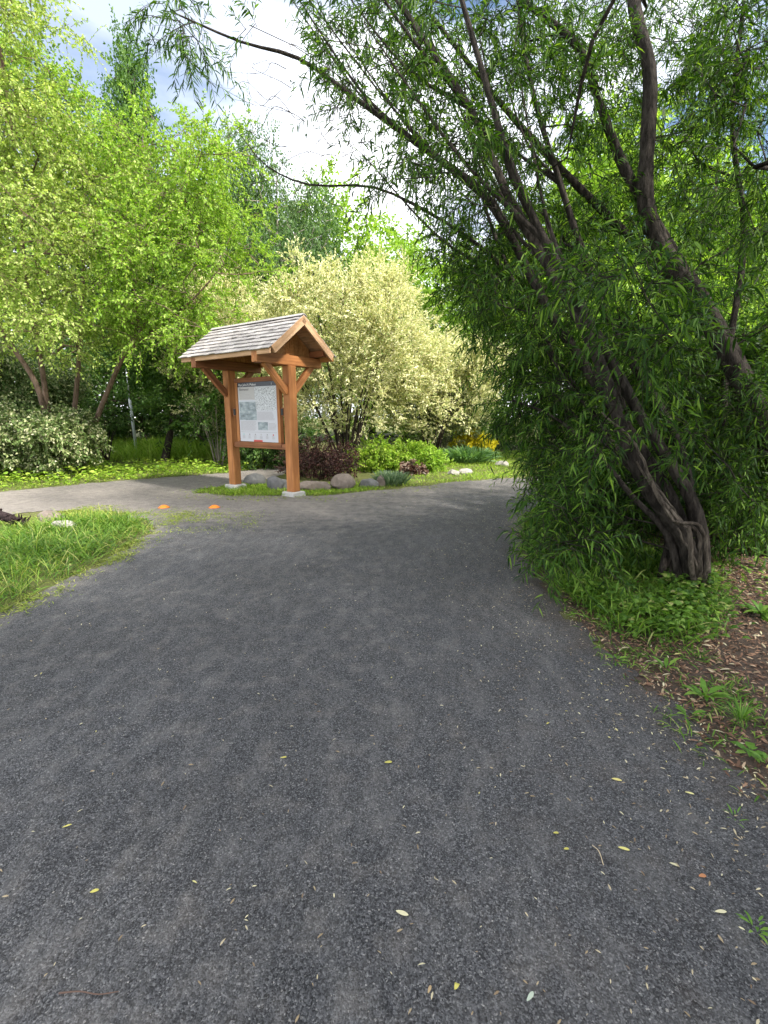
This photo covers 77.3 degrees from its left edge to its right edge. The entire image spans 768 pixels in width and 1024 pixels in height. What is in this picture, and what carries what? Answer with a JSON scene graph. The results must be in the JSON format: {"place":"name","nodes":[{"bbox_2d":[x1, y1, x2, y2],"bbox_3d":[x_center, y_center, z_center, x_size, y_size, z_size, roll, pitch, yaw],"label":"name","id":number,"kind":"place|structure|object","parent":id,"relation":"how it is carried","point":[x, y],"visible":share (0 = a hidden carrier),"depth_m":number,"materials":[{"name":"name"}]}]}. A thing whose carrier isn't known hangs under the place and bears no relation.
{"place":"outdoors","nodes":[
{"label":"outdoors","id":0,"kind":"place"},
{"bbox_2d":[157,475,512,502],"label":"grass","id":1,"kind":"structure","parent":0,"point":[325,495],"depth_m":9.01,"materials":[{"name":"green plant"}]},
{"bbox_2d":[0,418,705,690],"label":"ground","id":2,"kind":"structure","parent":0,"point":[364,474],"depth_m":11.08,"materials":[{"name":"green plant"}]},
{"bbox_2d":[0,508,30,527],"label":"dead root","id":3,"kind":"object","parent":2,"relation":"on","point":[7,517],"visible":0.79,"depth_m":6.26,"materials":[{"name":"brown wood"}]},
{"bbox_2d":[0,392,38,478],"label":"blossoming bush","id":4,"kind":"object","parent":2,"relation":"on","point":[7,438],"visible":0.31,"depth_m":11.47,"materials":[{"name":"green plant"}]},
{"bbox_2d":[0,333,49,419],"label":"understory tree","id":5,"kind":"object","parent":2,"relation":"on","point":[24,354],"visible":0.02,"depth_m":16.88,"materials":[{"name":"green plant"}]},
{"bbox_2d":[0,208,68,393],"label":"broadleaf tree","id":6,"kind":"object","parent":2,"relation":"on","point":[8,311],"visible":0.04,"depth_m":19.30,"materials":[{"name":"green plant"}]},
{"bbox_2d":[0,332,99,457],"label":"blossoming bush","id":7,"kind":"object","parent":2,"relation":"on","point":[20,388],"visible":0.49,"depth_m":14.14,"materials":[{"name":"green plant"}]},
{"bbox_2d":[37,510,64,522],"bbox_3d":[-4.681,0.106,6.766,0.353,0.261,0.298,-3,12,-13],"label":"rock","id":8,"kind":"object","parent":2,"relation":"on","point":[45,513],"visible":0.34,"depth_m":6.67,"materials":[{"name":"beige stone"}]},
{"bbox_2d":[0,398,115,479],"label":"blossoming bush","id":9,"kind":"object","parent":2,"relation":"on","point":[72,435],"visible":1,"depth_m":11.31,"materials":[{"name":"green plant"}]},
{"bbox_2d":[51,520,80,532],"bbox_3d":[-4.181,0.213,6.289,0.414,0.223,0.205,1,11,7],"label":"rock","id":10,"kind":"object","parent":2,"relation":"on","point":[57,524],"visible":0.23,"depth_m":6.22,"materials":[{"name":"white stone"}]},
{"bbox_2d":[0,513,150,601],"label":"clover","id":11,"kind":"object","parent":2,"relation":"on","point":[12,597],"visible":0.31,"depth_m":5.26,"materials":[{"name":"green plant"}]},
{"bbox_2d":[0,504,155,606],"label":"grass","id":12,"kind":"structure","parent":2,"relation":"on","point":[30,538],"depth_m":5.39,"materials":[{"name":"green plant"}]},
{"bbox_2d":[8,325,148,438],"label":"understory tree","id":13,"kind":"object","parent":2,"relation":"on","point":[112,395],"visible":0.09,"depth_m":18.10,"materials":[{"name":"green plant"}]},
{"bbox_2d":[0,0,159,460],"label":"lime green tree","id":14,"kind":"object","parent":2,"relation":"on","point":[18,107],"visible":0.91,"depth_m":9.90,"materials":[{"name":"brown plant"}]},
{"bbox_2d":[1,507,163,530],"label":"grass","id":15,"kind":"structure","parent":2,"relation":"on","point":[84,515],"depth_m":7.27,"materials":[{"name":"green plant"}]},
{"bbox_2d":[0,13,188,470],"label":"lime green tree","id":16,"kind":"object","parent":2,"relation":"on","point":[106,144],"visible":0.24,"depth_m":11.22,"materials":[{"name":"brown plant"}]},
{"bbox_2d":[0,17,191,398],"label":"broadleaf tree","id":17,"kind":"object","parent":2,"relation":"on","point":[69,100],"visible":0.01,"depth_m":24.04,"materials":[{"name":"green plant"}]},
{"bbox_2d":[71,391,134,463],"bbox_3d":[-8.660,-2.568,14.822,1.813,2.248,2.167,0,11,0],"label":"thin stemmed shrub","id":18,"kind":"object","parent":2,"relation":"on","point":[120,416],"visible":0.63,"depth_m":14.73,"materials":[{"name":"green plant"}]},
{"bbox_2d":[35,312,181,439],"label":"understory tree","id":19,"kind":"object","parent":2,"relation":"on","point":[107,354],"visible":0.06,"depth_m":19.94,"materials":[{"name":"green plant"}]},
{"bbox_2d":[126,372,136,447],"bbox_3d":[-8.742,-3.336,16.669,0.151,3.152,0.096,0,11,0],"label":"marker pole","id":20,"kind":"object","parent":2,"relation":"on","point":[132,424],"visible":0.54,"depth_m":16.69,"materials":[{"name":"grey metal"}]},
{"bbox_2d":[0,460,276,490],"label":"grass","id":21,"kind":"structure","parent":2,"relation":"on","point":[133,476],"depth_m":12.04,"materials":[{"name":"green plant"}]},
{"bbox_2d":[0,454,277,487],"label":"leafy weeds","id":22,"kind":"object","parent":2,"relation":"on","point":[88,467],"visible":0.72,"depth_m":12.10,"materials":[{"name":"green plant"}]},
{"bbox_2d":[82,4,197,426],"bbox_3d":[-10.629,-12.297,21.590,4.260,18.893,4.489,-5,12,-22],"label":"broadleaf tree","id":23,"kind":"object","parent":2,"relation":"on","point":[126,77],"visible":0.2,"depth_m":20.57,"materials":[{"name":"green plant"}]},
{"bbox_2d":[5,433,302,462],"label":"grass","id":24,"kind":"structure","parent":2,"relation":"on","point":[125,449],"depth_m":16.32,"materials":[{"name":"green plant"}]},
{"bbox_2d":[41,159,279,368],"bbox_3d":[-12.041,-13.419,29.735,16.040,17.901,16.997,10,15,40],"label":"broadleaf tree","id":25,"kind":"object","parent":2,"relation":"on","point":[177,259],"visible":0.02,"depth_m":26.24,"materials":[{"name":"green plant"}]},
{"bbox_2d":[28,72,298,473],"bbox_3d":[-4.982,-5.404,11.701,6.224,9.151,5.777,0,11,0],"label":"lime green tree","id":26,"kind":"object","parent":2,"relation":"on","point":[167,305],"visible":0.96,"depth_m":10.51,"materials":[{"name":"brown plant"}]},
{"bbox_2d":[84,296,255,461],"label":"shade tree","id":27,"kind":"object","parent":2,"relation":"on","point":[153,377],"visible":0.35,"depth_m":15.01,"materials":[{"name":"green plant"}]},
{"bbox_2d":[105,348,256,444],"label":"understory tree","id":28,"kind":"object","parent":2,"relation":"on","point":[164,420],"visible":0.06,"depth_m":19.61,"materials":[{"name":"green plant"}]},
{"bbox_2d":[172,379,226,465],"bbox_3d":[-5.051,-2.655,14.316,2.173,2.617,2.201,0,11,0],"label":"thin stemmed shrub","id":29,"kind":"object","parent":2,"relation":"on","point":[215,434],"visible":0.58,"depth_m":14.25,"materials":[{"name":"green plant"}]},
{"bbox_2d":[108,128,325,391],"bbox_3d":[-9.033,-12.360,28.759,13.040,16.203,13.973,11,16,44],"label":"broadleaf tree","id":30,"kind":"object","parent":2,"relation":"on","point":[207,242],"visible":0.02,"depth_m":24.55,"materials":[{"name":"green plant"}]},
{"bbox_2d":[149,253,315,453],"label":"dappled willow","id":31,"kind":"object","parent":2,"relation":"on","point":[255,313],"visible":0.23,"depth_m":14.30,"materials":[{"name":"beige plant"}]},
{"bbox_2d":[175,370,330,452],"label":"understory tree","id":32,"kind":"object","parent":2,"relation":"on","point":[310,432],"visible":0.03,"depth_m":19.66,"materials":[{"name":"green plant"}]},
{"bbox_2d":[243,473,265,485],"bbox_3d":[-2.826,-0.662,10.489,0.478,0.380,0.341,-6,13,-26],"label":"rock","id":33,"kind":"object","parent":2,"relation":"on","point":[255,478],"visible":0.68,"depth_m":10.37,"materials":[{"name":"grey stone"}]},
{"bbox_2d":[178,313,335,496],"bbox_3d":[-2.413,-1.957,9.280,2.556,3.268,1.674,8,14,35],"label":"information kiosk","id":34,"kind":"object","parent":2,"relation":"on","point":[256,411],"visible":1,"depth_m":8.96,"materials":[{"name":"brown wood"}]},
{"bbox_2d":[220,434,302,470],"bbox_3d":[-3.508,-1.914,13.780,2.325,1.770,2.336,-5,13,-25],"label":"dark bush","id":35,"kind":"object","parent":2,"relation":"on","point":[266,454],"visible":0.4,"depth_m":13.56,"materials":[{"name":"green plant"}]},
{"bbox_2d":[266,476,284,489],"bbox_3d":[-2.244,-0.552,9.923,0.344,0.402,0.336,10,15,42],"label":"rock","id":36,"kind":"object","parent":2,"relation":"on","point":[275,482],"visible":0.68,"depth_m":9.80,"materials":[{"name":"grey stone"}]},
{"bbox_2d":[206,83,351,416],"bbox_3d":[-5.142,-10.999,23.844,7.608,15.439,8.062,6,13,26],"label":"broadleaf tree","id":37,"kind":"object","parent":2,"relation":"on","point":[287,229],"visible":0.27,"depth_m":21.70,"materials":[{"name":"green plant"}]},
{"bbox_2d":[282,479,286,488],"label":"rock","id":38,"kind":"object","parent":2,"relation":"on","point":[285,484],"visible":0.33,"depth_m":9.95,"materials":[{"name":"grey stone"}]},
{"bbox_2d":[191,482,383,496],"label":"grass","id":39,"kind":"structure","parent":2,"relation":"on","point":[262,488],"depth_m":9.51,"materials":[{"name":"green plant"}]},
{"bbox_2d":[300,481,330,491],"bbox_3d":[-1.434,-0.503,9.745,0.710,0.272,0.353,-1,11,-4],"label":"rock","id":40,"kind":"object","parent":2,"relation":"on","point":[306,485],"visible":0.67,"depth_m":9.61,"materials":[{"name":"beige stone"}]},
{"bbox_2d":[273,432,366,480],"bbox_3d":[-1.599,-1.324,11.865,2.246,1.308,2.259,9,15,39],"label":"barberry bush","id":41,"kind":"object","parent":2,"relation":"on","point":[333,465],"visible":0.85,"depth_m":11.51,"materials":[{"name":"purple plant"}]},
{"bbox_2d":[330,473,355,489],"bbox_3d":[-0.851,-0.584,9.949,0.532,0.428,0.414,-1,11,-4],"label":"rock","id":42,"kind":"object","parent":2,"relation":"on","point":[342,481],"visible":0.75,"depth_m":9.83,"materials":[{"name":"grey stone"}]},
{"bbox_2d":[254,151,435,440],"bbox_3d":[-2.742,-11.436,27.887,11.834,14.706,12.681,-3,12,-17],"label":"broadleaf tree","id":43,"kind":"object","parent":2,"relation":"on","point":[374,226],"visible":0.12,"depth_m":24.66,"materials":[{"name":"green plant"}]},
{"bbox_2d":[235,236,455,466],"bbox_3d":[-1.228,-4.160,13.713,6.558,5.829,6.404,0,11,0],"label":"dappled willow","id":44,"kind":"object","parent":2,"relation":"on","point":[378,309],"visible":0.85,"depth_m":12.07,"materials":[{"name":"beige plant"}]},
{"bbox_2d":[359,478,378,487],"bbox_3d":[-0.316,-0.579,10.132,0.428,0.267,0.234,0,11,2],"label":"rock","id":45,"kind":"object","parent":2,"relation":"on","point":[369,482],"visible":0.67,"depth_m":10.05,"materials":[{"name":"grey stone"}]},
{"bbox_2d":[343,433,403,473],"bbox_3d":[-0.292,-1.497,13.128,1.694,1.317,1.616,-5,12,-23],"label":"garden perennial","id":46,"kind":"object","parent":2,"relation":"on","point":[374,461],"visible":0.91,"depth_m":12.89,"materials":[{"name":"green plant"}]},
{"bbox_2d":[299,231,452,433],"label":"broadleaf tree","id":47,"kind":"object","parent":2,"relation":"on","point":[372,430],"depth_m":34.52,"materials":[{"name":"green plant"}]},
{"bbox_2d":[377,475,384,486],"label":"rock","id":48,"kind":"object","parent":2,"relation":"on","point":[380,480],"visible":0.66,"depth_m":10.17,"materials":[{"name":"grey stone"}]},
{"bbox_2d":[368,469,412,486],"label":"silvery tuft","id":49,"kind":"object","parent":2,"relation":"on","point":[393,479],"visible":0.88,"depth_m":10.31,"materials":[{"name":"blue plant"}]},
{"bbox_2d":[380,435,441,471],"bbox_3d":[0.664,-1.495,13.551,2.141,1.298,2.102,0,11,0],"label":"garden perennial","id":50,"kind":"object","parent":2,"relation":"on","point":[405,453],"visible":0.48,"depth_m":13.03,"materials":[{"name":"green plant"}]},
{"bbox_2d":[399,459,429,475],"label":"coral bells plant","id":51,"kind":"object","parent":2,"relation":"on","point":[410,468],"visible":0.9,"depth_m":12.14,"materials":[{"name":"brown plant"}]},
{"bbox_2d":[317,211,514,442],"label":"broadleaf tree","id":52,"kind":"object","parent":2,"relation":"on","point":[425,276],"visible":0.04,"depth_m":25.82,"materials":[{"name":"green plant"}]},
{"bbox_2d":[335,306,508,410],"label":"broadleaf tree","id":53,"kind":"object","parent":2,"relation":"on","point":[452,345],"visible":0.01,"depth_m":32.96,"materials":[{"name":"green plant"}]},
{"bbox_2d":[402,444,455,472],"bbox_3d":[1.234,-1.406,13.348,1.585,1.010,1.768,0,11,0],"label":"garden perennial","id":54,"kind":"object","parent":2,"relation":"on","point":[438,457],"visible":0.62,"depth_m":12.99,"materials":[{"name":"green plant"}]},
{"bbox_2d":[361,321,514,449],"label":"dappled willow","id":55,"kind":"object","parent":2,"relation":"on","point":[470,369],"visible":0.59,"depth_m":14.75,"materials":[{"name":"beige plant"}]},
{"bbox_2d":[115,0,767,616],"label":"willow tree","id":56,"kind":"object","parent":2,"relation":"on","point":[573,270],"visible":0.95,"depth_m":4.45,"materials":[{"name":"green plant"}]},
{"bbox_2d":[394,379,495,449],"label":"dappled willow","id":57,"kind":"object","parent":2,"relation":"on","point":[445,440],"visible":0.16,"depth_m":16.73,"materials":[{"name":"beige plant"}]},
{"bbox_2d":[447,469,459,474],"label":"rock","id":58,"kind":"object","parent":2,"relation":"on","point":[452,471],"visible":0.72,"depth_m":12.22,"materials":[{"name":"beige stone"}]},
{"bbox_2d":[459,468,472,474],"bbox_3d":[2.105,-1.027,12.438,0.374,0.208,0.180,0,11,2],"label":"rock","id":59,"kind":"object","parent":2,"relation":"on","point":[465,471],"visible":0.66,"depth_m":12.39,"materials":[{"name":"beige stone"}]},
{"bbox_2d":[375,260,566,439],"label":"broadleaf tree","id":60,"kind":"object","parent":2,"relation":"on","point":[449,302],"visible":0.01,"depth_m":27.03,"materials":[{"name":"green plant"}]},
{"bbox_2d":[440,445,501,463],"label":"strap leaf clump","id":61,"kind":"object","parent":2,"relation":"on","point":[466,455],"visible":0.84,"depth_m":15.02,"materials":[{"name":"green plant"}]},
{"bbox_2d":[447,428,498,451],"bbox_3d":[3.231,-2.461,17.354,1.790,1.291,1.808,6,13,29],"label":"yellow flower mound","id":62,"kind":"object","parent":2,"relation":"on","point":[470,442],"visible":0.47,"depth_m":16.99,"materials":[{"name":"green plant"}]},
{"bbox_2d":[461,395,537,449],"bbox_3d":[5.268,-3.917,21.537,4.127,2.916,3.889,6,13,29],"label":"dark bush","id":63,"kind":"object","parent":2,"relation":"on","point":[509,440],"visible":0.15,"depth_m":20.98,"materials":[{"name":"green plant"}]},
{"bbox_2d":[495,461,508,465],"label":"rock","id":64,"kind":"object","parent":2,"relation":"on","point":[501,463],"visible":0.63,"depth_m":14.34,"materials":[{"name":"grey stone"}]},
{"bbox_2d":[414,140,652,442],"bbox_3d":[6.646,-8.955,20.552,10.951,12.700,10.220,1,11,4],"label":"broadleaf tree","id":65,"kind":"object","parent":2,"relation":"on","point":[433,289],"visible":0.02,"depth_m":19.28,"materials":[{"name":"green plant"}]},
{"bbox_2d":[433,0,767,583],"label":"willow tree","id":66,"kind":"object","parent":2,"relation":"on","point":[738,378],"visible":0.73,"depth_m":4.84,"materials":[{"name":"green plant"}]},
{"bbox_2d":[499,62,767,401],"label":"broadleaf tree","id":67,"kind":"object","parent":2,"relation":"on","point":[623,216],"visible":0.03,"depth_m":16.13,"materials":[{"name":"green plant"}]},
{"bbox_2d":[505,160,767,425],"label":"broadleaf tree","id":68,"kind":"object","parent":2,"relation":"on","point":[641,267],"visible":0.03,"depth_m":13.70,"materials":[{"name":"green plant"}]},
{"bbox_2d":[516,510,767,799],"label":"mulch bed","id":69,"kind":"object","parent":2,"relation":"on","point":[751,763],"visible":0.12,"depth_m":2.97,"materials":[{"name":"brown wood"}]},
{"bbox_2d":[606,653,627,665],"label":"weed","id":70,"kind":"object","parent":69,"relation":"on","point":[615,655],"visible":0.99,"depth_m":2.95,"materials":[{"name":"green plant"}]},
{"bbox_2d":[519,509,754,642],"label":"leafy weeds","id":71,"kind":"object","parent":69,"relation":"on","point":[689,612],"visible":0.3,"depth_m":3.63,"materials":[{"name":"green plant"}]},
{"bbox_2d":[511,509,764,649],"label":"grass","id":72,"kind":"structure","parent":69,"relation":"on","point":[637,585],"depth_m":3.82,"materials":[{"name":"green plant"}]},
{"bbox_2d":[651,656,679,671],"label":"weed","id":73,"kind":"object","parent":69,"relation":"on","point":[665,661],"visible":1,"depth_m":2.86,"materials":[{"name":"green plant"}]},
{"bbox_2d":[563,604,767,801],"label":"grass","id":74,"kind":"structure","parent":69,"relation":"on","point":[732,684],"depth_m":2.66,"materials":[{"name":"green plant"}]},
{"bbox_2d":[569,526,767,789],"bbox_3d":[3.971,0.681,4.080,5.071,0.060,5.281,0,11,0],"label":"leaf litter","id":75,"kind":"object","parent":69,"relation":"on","point":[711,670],"visible":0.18,"depth_m":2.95,"materials":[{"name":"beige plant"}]},
{"bbox_2d":[683,677,737,700],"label":"weed","id":76,"kind":"object","parent":69,"relation":"on","point":[696,690],"visible":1,"depth_m":2.56,"materials":[{"name":"green plant"}]},
{"bbox_2d":[713,695,764,723],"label":"weed","id":77,"kind":"object","parent":69,"relation":"on","point":[739,712],"visible":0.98,"depth_m":2.39,"materials":[{"name":"green plant"}]},
{"bbox_2d":[726,543,767,620],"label":"leafy weeds","id":78,"kind":"object","parent":69,"relation":"on","point":[748,569],"visible":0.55,"depth_m":4.38,"materials":[{"name":"green plant"}]},
{"bbox_2d":[730,741,767,762],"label":"weed","id":79,"kind":"object","parent":69,"relation":"on","point":[750,745],"visible":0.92,"depth_m":2.17,"materials":[{"name":"green plant"}]},
{"bbox_2d":[735,599,767,618],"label":"weed","id":80,"kind":"object","parent":69,"relation":"on","point":[762,608],"visible":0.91,"depth_m":3.67,"materials":[{"name":"green plant"}]},
{"bbox_2d":[748,750,767,762],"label":"weed","id":81,"kind":"object","parent":69,"relation":"on","point":[763,756],"visible":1,"depth_m":2.10,"materials":[{"name":"green plant"}]},
{"bbox_2d":[520,331,767,522],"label":"understory tree","id":82,"kind":"object","parent":2,"relation":"on","point":[763,339],"visible":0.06,"depth_m":5.86,"materials":[{"name":"green plant"}]},
{"bbox_2d":[548,310,767,537],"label":"understory tree","id":83,"kind":"object","parent":2,"relation":"on","point":[753,357],"visible":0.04,"depth_m":6.00,"materials":[{"name":"green plant"}]},
{"bbox_2d":[678,224,766,333],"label":"broadleaf tree","id":84,"kind":"object","parent":2,"relation":"on","point":[748,327],"depth_m":19.27,"materials":[{"name":"green plant"}]},
{"bbox_2d":[729,298,767,519],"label":"understory tree","id":85,"kind":"object","parent":2,"relation":"on","point":[762,319],"visible":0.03,"depth_m":7.05,"materials":[{"name":"green plant"}]},
{"bbox_2d":[0,468,767,1023],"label":"gravel path","id":86,"kind":"structure","parent":0,"point":[350,534],"depth_m":1.93,"materials":[{"name":"grey gravel"}]},
{"bbox_2d":[0,530,172,624],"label":"grass","id":87,"kind":"structure","parent":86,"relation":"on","point":[122,555],"depth_m":4.55,"materials":[{"name":"green plant"}]},
{"bbox_2d":[58,990,118,994],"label":"fallen twig","id":88,"kind":"object","parent":86,"relation":"on","point":[74,991],"visible":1,"depth_m":1.26,"materials":[{"name":"wood"}]},
{"bbox_2d":[59,504,271,533],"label":"grass","id":89,"kind":"structure","parent":86,"relation":"on","point":[168,515],"depth_m":7.29,"materials":[{"name":"green plant"}]},
{"bbox_2d":[0,499,767,1023],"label":"leaf litter","id":90,"kind":"object","parent":86,"relation":"on","point":[532,795],"visible":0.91,"depth_m":1.97,"materials":[{"name":"beige plant"}]},
{"bbox_2d":[396,910,407,915],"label":"fallen leaf","id":91,"kind":"object","parent":86,"relation":"on","point":[402,912],"visible":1,"depth_m":1.46,"materials":[{"name":"beige plant"}]},
{"bbox_2d":[527,991,533,1000],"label":"fallen leaf","id":92,"kind":"object","parent":86,"relation":"on","point":[530,995],"visible":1,"depth_m":1.25,"materials":[{"name":"white plant"}]},
{"bbox_2d":[675,704,705,721],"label":"weed","id":93,"kind":"object","parent":86,"relation":"on","point":[681,708],"visible":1,"depth_m":2.39,"materials":[{"name":"green plant"}]},
{"bbox_2d":[715,909,726,912],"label":"fallen leaf","id":94,"kind":"object","parent":86,"relation":"on","point":[721,911],"visible":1,"depth_m":1.47,"materials":[{"name":"beige plant"}]},
{"bbox_2d":[722,804,746,827],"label":"weed","id":95,"kind":"object","parent":86,"relation":"on","point":[735,812],"visible":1,"depth_m":1.81,"materials":[{"name":"green plant"}]},
{"bbox_2d":[736,910,767,943],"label":"weed","id":96,"kind":"object","parent":86,"relation":"on","point":[757,928],"visible":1,"depth_m":1.42,"materials":[{"name":"green plant"}]},
{"bbox_2d":[0,0,767,417],"label":"sky","id":97,"kind":"structure","parent":0,"point":[271,15],"materials":[{"name":"white"}]},
{"bbox_2d":[376,450,555,488],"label":"grass","id":98,"kind":"structure","parent":0,"point":[474,476],"depth_m":12.75,"materials":[{"name":"green plant"}]}
]}

